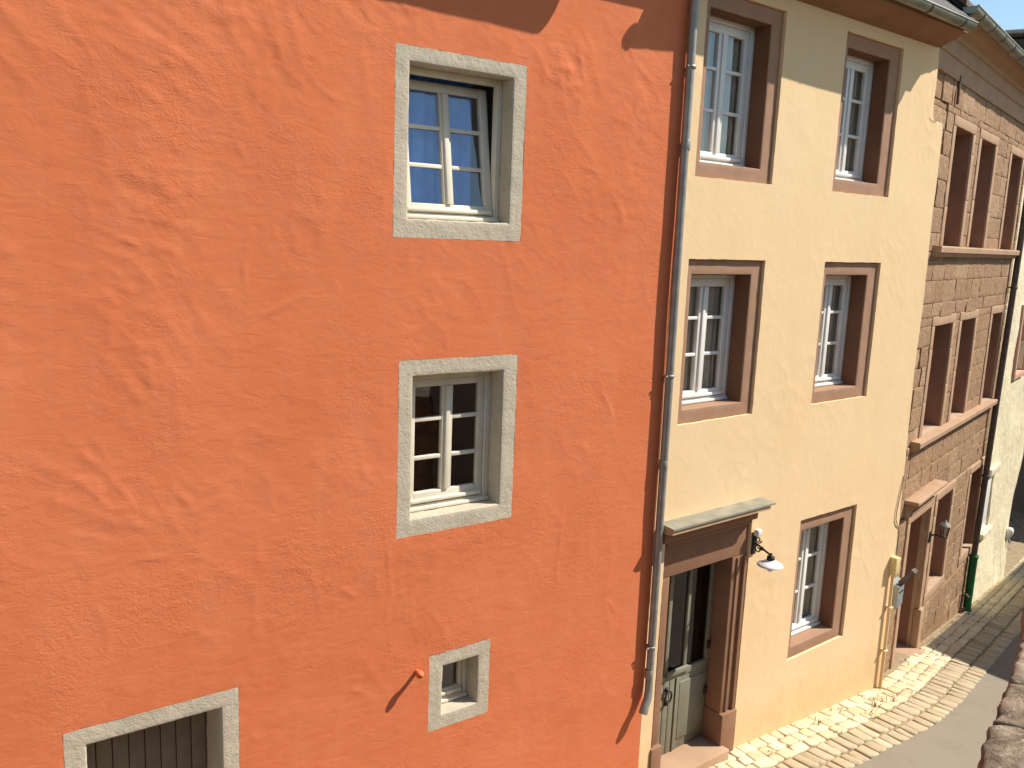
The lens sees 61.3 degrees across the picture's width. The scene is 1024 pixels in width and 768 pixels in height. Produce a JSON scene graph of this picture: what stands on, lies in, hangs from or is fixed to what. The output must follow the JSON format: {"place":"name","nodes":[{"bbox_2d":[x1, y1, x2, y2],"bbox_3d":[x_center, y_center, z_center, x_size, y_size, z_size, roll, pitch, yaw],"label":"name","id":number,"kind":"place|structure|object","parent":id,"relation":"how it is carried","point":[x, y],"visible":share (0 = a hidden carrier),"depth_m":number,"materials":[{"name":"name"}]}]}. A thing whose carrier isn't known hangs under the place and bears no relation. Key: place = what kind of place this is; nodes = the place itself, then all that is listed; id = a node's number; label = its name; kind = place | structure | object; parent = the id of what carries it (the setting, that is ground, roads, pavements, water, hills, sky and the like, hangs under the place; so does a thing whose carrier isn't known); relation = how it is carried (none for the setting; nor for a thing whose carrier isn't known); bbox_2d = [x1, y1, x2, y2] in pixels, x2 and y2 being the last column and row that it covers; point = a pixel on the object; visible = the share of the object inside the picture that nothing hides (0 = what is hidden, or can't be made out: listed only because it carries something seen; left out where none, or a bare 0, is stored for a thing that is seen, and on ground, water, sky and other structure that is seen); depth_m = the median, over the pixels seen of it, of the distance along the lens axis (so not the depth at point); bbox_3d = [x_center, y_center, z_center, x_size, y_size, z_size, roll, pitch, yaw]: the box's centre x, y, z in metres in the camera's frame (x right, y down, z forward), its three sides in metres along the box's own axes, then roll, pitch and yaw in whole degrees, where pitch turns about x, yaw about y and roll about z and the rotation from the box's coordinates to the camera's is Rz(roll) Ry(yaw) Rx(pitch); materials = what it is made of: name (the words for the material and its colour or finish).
{"place":"outdoors","nodes":[
{"label":"outdoors","id":0,"kind":"place"},
{"bbox_2d":[731,536,1023,767],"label":"cobblestone pavement","id":1,"kind":"structure","parent":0,"point":[1014,554],"depth_m":14.13,"materials":[{"name":"beige stone"}]},
{"bbox_2d":[710,557,1023,767],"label":"pavement flags","id":2,"kind":"object","parent":1,"relation":"on","point":[751,754],"visible":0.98,"depth_m":12.10,"materials":[{"name":"stone"}]},
{"bbox_2d":[768,613,996,754],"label":"weeds","id":3,"kind":"object","parent":2,"relation":"on","point":[875,705],"visible":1,"depth_m":11.94,"materials":[{"name":"green plant"}]},
{"bbox_2d":[772,587,1023,767],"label":"pavement setts","id":4,"kind":"structure","parent":1,"relation":"on","point":[926,697],"depth_m":11.86,"materials":[{"name":"stone"}]},
{"bbox_2d":[853,635,1020,767],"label":"road","id":5,"kind":"structure","parent":0,"point":[955,737],"depth_m":11.20,"materials":[{"name":"grey asphalt"}]},
{"bbox_2d":[969,0,1023,29],"label":"sky","id":6,"kind":"structure","parent":0,"point":[1009,14],"materials":[{"name":"blue"}]},
{"bbox_2d":[1006,510,1023,552],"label":"ground","id":7,"kind":"structure","parent":0,"point":[1016,521],"depth_m":26.12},
{"bbox_2d":[0,0,690,767],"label":"orange house","id":8,"kind":"structure","parent":7,"relation":"on","point":[332,350],"depth_m":6.53,"materials":[{"name":"paint"}]},
{"bbox_2d":[62,687,239,767],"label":"door","id":9,"kind":"structure","parent":8,"relation":"in","point":[201,732],"depth_m":6.47,"materials":[{"name":"grey paint"}]},
{"bbox_2d":[396,354,517,538],"bbox_3d":[-0.717,0.426,7.614,1.571,1.886,0.923,-5,12,-35],"label":"window","id":10,"kind":"structure","parent":8,"relation":"in","point":[456,415],"depth_m":7.49,"materials":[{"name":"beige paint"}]},
{"bbox_2d":[428,639,489,731],"bbox_3d":[-0.683,2.610,7.980,1.063,1.152,0.773,-5,12,-35],"label":"window","id":11,"kind":"structure","parent":8,"relation":"in","point":[458,677],"depth_m":7.78,"materials":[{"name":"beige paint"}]},
{"bbox_2d":[393,43,526,240],"bbox_3d":[-0.652,-1.943,7.176,1.646,1.852,0.903,-5,12,-35],"label":"window","id":12,"kind":"structure","parent":8,"relation":"in","point":[459,119],"depth_m":7.05,"materials":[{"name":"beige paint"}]},
{"bbox_2d":[638,0,977,767],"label":"yellow house","id":13,"kind":"structure","parent":7,"relation":"on","point":[814,158],"depth_m":9.97,"materials":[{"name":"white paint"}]},
{"bbox_2d":[639,0,699,714],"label":"downpipe","id":14,"kind":"object","parent":13,"relation":"attached to","point":[677,253],"visible":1,"depth_m":8.41,"materials":[{"name":"metal"}]},
{"bbox_2d":[658,562,715,754],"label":"door","id":15,"kind":"structure","parent":13,"relation":"in","point":[690,596],"depth_m":9.96,"materials":[{"name":"grey paint"}]},
{"bbox_2d":[677,259,761,423],"bbox_3d":[2.068,-0.481,9.155,1.233,1.674,0.332,-5,12,-38],"label":"window","id":16,"kind":"structure","parent":13,"relation":"in","point":[721,311],"depth_m":9.29,"materials":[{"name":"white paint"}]},
{"bbox_2d":[695,0,783,183],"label":"window","id":17,"kind":"structure","parent":13,"relation":"in","point":[742,45],"depth_m":8.86,"materials":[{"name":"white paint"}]},
{"bbox_2d":[751,528,783,571],"bbox_3d":[2.834,1.889,9.688,0.292,0.402,0.461,-5,12,-38],"label":"wall lamp","id":18,"kind":"object","parent":13,"relation":"attached to","point":[770,563],"visible":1,"depth_m":9.64,"materials":[{"name":"white metal"}]},
{"bbox_2d":[787,505,853,657],"bbox_3d":[3.837,2.480,11.165,1.256,1.828,0.331,-5,12,-38],"label":"window","id":19,"kind":"structure","parent":13,"relation":"in","point":[824,539],"depth_m":11.32,"materials":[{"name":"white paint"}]},
{"bbox_2d":[811,262,877,403],"bbox_3d":[3.923,-0.657,10.598,1.216,1.674,0.331,-5,12,-38],"label":"window","id":20,"kind":"structure","parent":13,"relation":"in","point":[848,291],"depth_m":10.74,"materials":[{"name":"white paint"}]},
{"bbox_2d":[832,33,900,196],"bbox_3d":[4.017,-3.113,10.176,1.216,1.720,0.331,-5,12,-38],"label":"window","id":21,"kind":"structure","parent":13,"relation":"in","point":[871,68],"depth_m":10.31,"materials":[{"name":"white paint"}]},
{"bbox_2d":[878,555,900,688],"bbox_3d":[5.295,3.390,12.195,0.110,2.000,0.110,-5,12,-38],"label":"pipe","id":22,"kind":"object","parent":13,"relation":"attached to","point":[894,566],"visible":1,"depth_m":12.14,"materials":[{"name":"yellow metal"}]},
{"bbox_2d":[883,0,1023,673],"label":"sandstone house","id":23,"kind":"structure","parent":7,"relation":"on","point":[978,114],"depth_m":13.84,"materials":[{"name":"brown stone"}]},
{"bbox_2d":[891,577,903,608],"bbox_3d":[5.621,3.054,12.615,0.135,0.385,0.320,10,12,39],"label":"letterbox","id":24,"kind":"object","parent":23,"relation":"attached to","point":[897,595],"visible":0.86,"depth_m":12.51,"materials":[{"name":"grey metal"}]},
{"bbox_2d":[898,568,917,585],"bbox_3d":[5.723,2.789,12.492,0.282,0.258,0.080,0,10,-12],"label":"newspaper","id":25,"kind":"object","parent":24,"relation":"on","point":[907,577],"visible":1,"depth_m":12.46,"materials":[{"name":"paper"}]},
{"bbox_2d":[889,495,935,668],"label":"door frame","id":26,"kind":"structure","parent":23,"relation":"in","point":[913,522],"depth_m":14.04,"materials":[{"name":"stone"}]},
{"bbox_2d":[917,313,956,437],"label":"window","id":27,"kind":"structure","parent":23,"relation":"in","point":[943,327],"depth_m":13.45,"materials":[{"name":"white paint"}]},
{"bbox_2d":[922,479,955,604],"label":"window","id":28,"kind":"structure","parent":23,"relation":"in","point":[938,548],"depth_m":15.07,"materials":[{"name":"white paint"}]},
{"bbox_2d":[928,520,950,542],"bbox_3d":[6.854,2.365,13.834,0.312,0.425,0.184,10,12,39],"label":"wall lantern","id":29,"kind":"object","parent":23,"relation":"attached to","point":[945,524],"depth_m":13.78,"materials":[{"name":"black metal"}]},
{"bbox_2d":[939,114,976,246],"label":"window","id":30,"kind":"structure","parent":23,"relation":"in","point":[956,196],"depth_m":12.83,"materials":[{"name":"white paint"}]},
{"bbox_2d":[946,309,978,422],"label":"window","id":31,"kind":"structure","parent":23,"relation":"in","point":[967,324],"depth_m":14.62,"materials":[{"name":"white paint"}]},
{"bbox_2d":[959,590,968,612],"bbox_3d":[8.782,4.276,16.793,0.150,0.537,0.156,6,10,19],"label":"water tap","id":32,"kind":"object","parent":23,"relation":"attached to","point":[961,609],"visible":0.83,"depth_m":16.77,"materials":[{"name":"metal"}]},
{"bbox_2d":[957,457,984,566],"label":"window","id":33,"kind":"structure","parent":23,"relation":"in","point":[974,482],"depth_m":16.83,"materials":[{"name":"white paint"}]},
{"bbox_2d":[965,128,999,247],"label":"window","id":34,"kind":"structure","parent":23,"relation":"in","point":[985,167],"depth_m":14.04,"materials":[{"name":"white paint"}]},
{"bbox_2d":[979,304,1005,404],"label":"window","id":35,"kind":"structure","parent":23,"relation":"in","point":[996,318],"depth_m":16.27,"materials":[{"name":"white paint"}]},
{"bbox_2d":[963,200,1023,611],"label":"downpipe","id":36,"kind":"object","parent":23,"relation":"attached to","point":[972,564],"visible":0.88,"depth_m":16.43,"materials":[{"name":"black metal"}]},
{"bbox_2d":[997,144,1023,249],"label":"window","id":37,"kind":"structure","parent":23,"relation":"in","point":[1005,240],"depth_m":15.79,"materials":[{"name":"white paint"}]},
{"bbox_2d":[972,188,1023,603],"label":"cream house","id":38,"kind":"structure","parent":7,"relation":"on","point":[1007,454],"depth_m":18.44,"materials":[{"name":"white paint"}]},
{"bbox_2d":[1006,527,1013,543],"bbox_3d":[11.489,3.499,20.014,0.224,0.390,0.189,10,12,39],"label":"wall fitting","id":39,"kind":"object","parent":38,"relation":"attached to","point":[1009,532],"depth_m":19.93,"materials":[{"name":"white ceramic"}]},
{"bbox_2d":[1011,304,1023,380],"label":"window","id":40,"kind":"structure","parent":38,"relation":"in","point":[1016,374],"depth_m":17.97,"materials":[{"name":"white paint"}]},
{"bbox_2d":[978,609,1023,767],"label":"parapet wall","id":41,"kind":"structure","parent":7,"relation":"on","point":[1003,746],"depth_m":4.04,"materials":[{"name":"stone"}]},
{"bbox_2d":[1004,29,1023,50],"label":"slate house","id":42,"kind":"structure","parent":7,"relation":"on","point":[1016,36],"depth_m":28.94,"materials":[{"name":"stone"}]},
{"bbox_2d":[1011,452,1023,512],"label":"shaded house","id":43,"kind":"structure","parent":7,"relation":"on","point":[1018,502],"depth_m":28.21,"materials":[{"name":"stone"}]}
]}

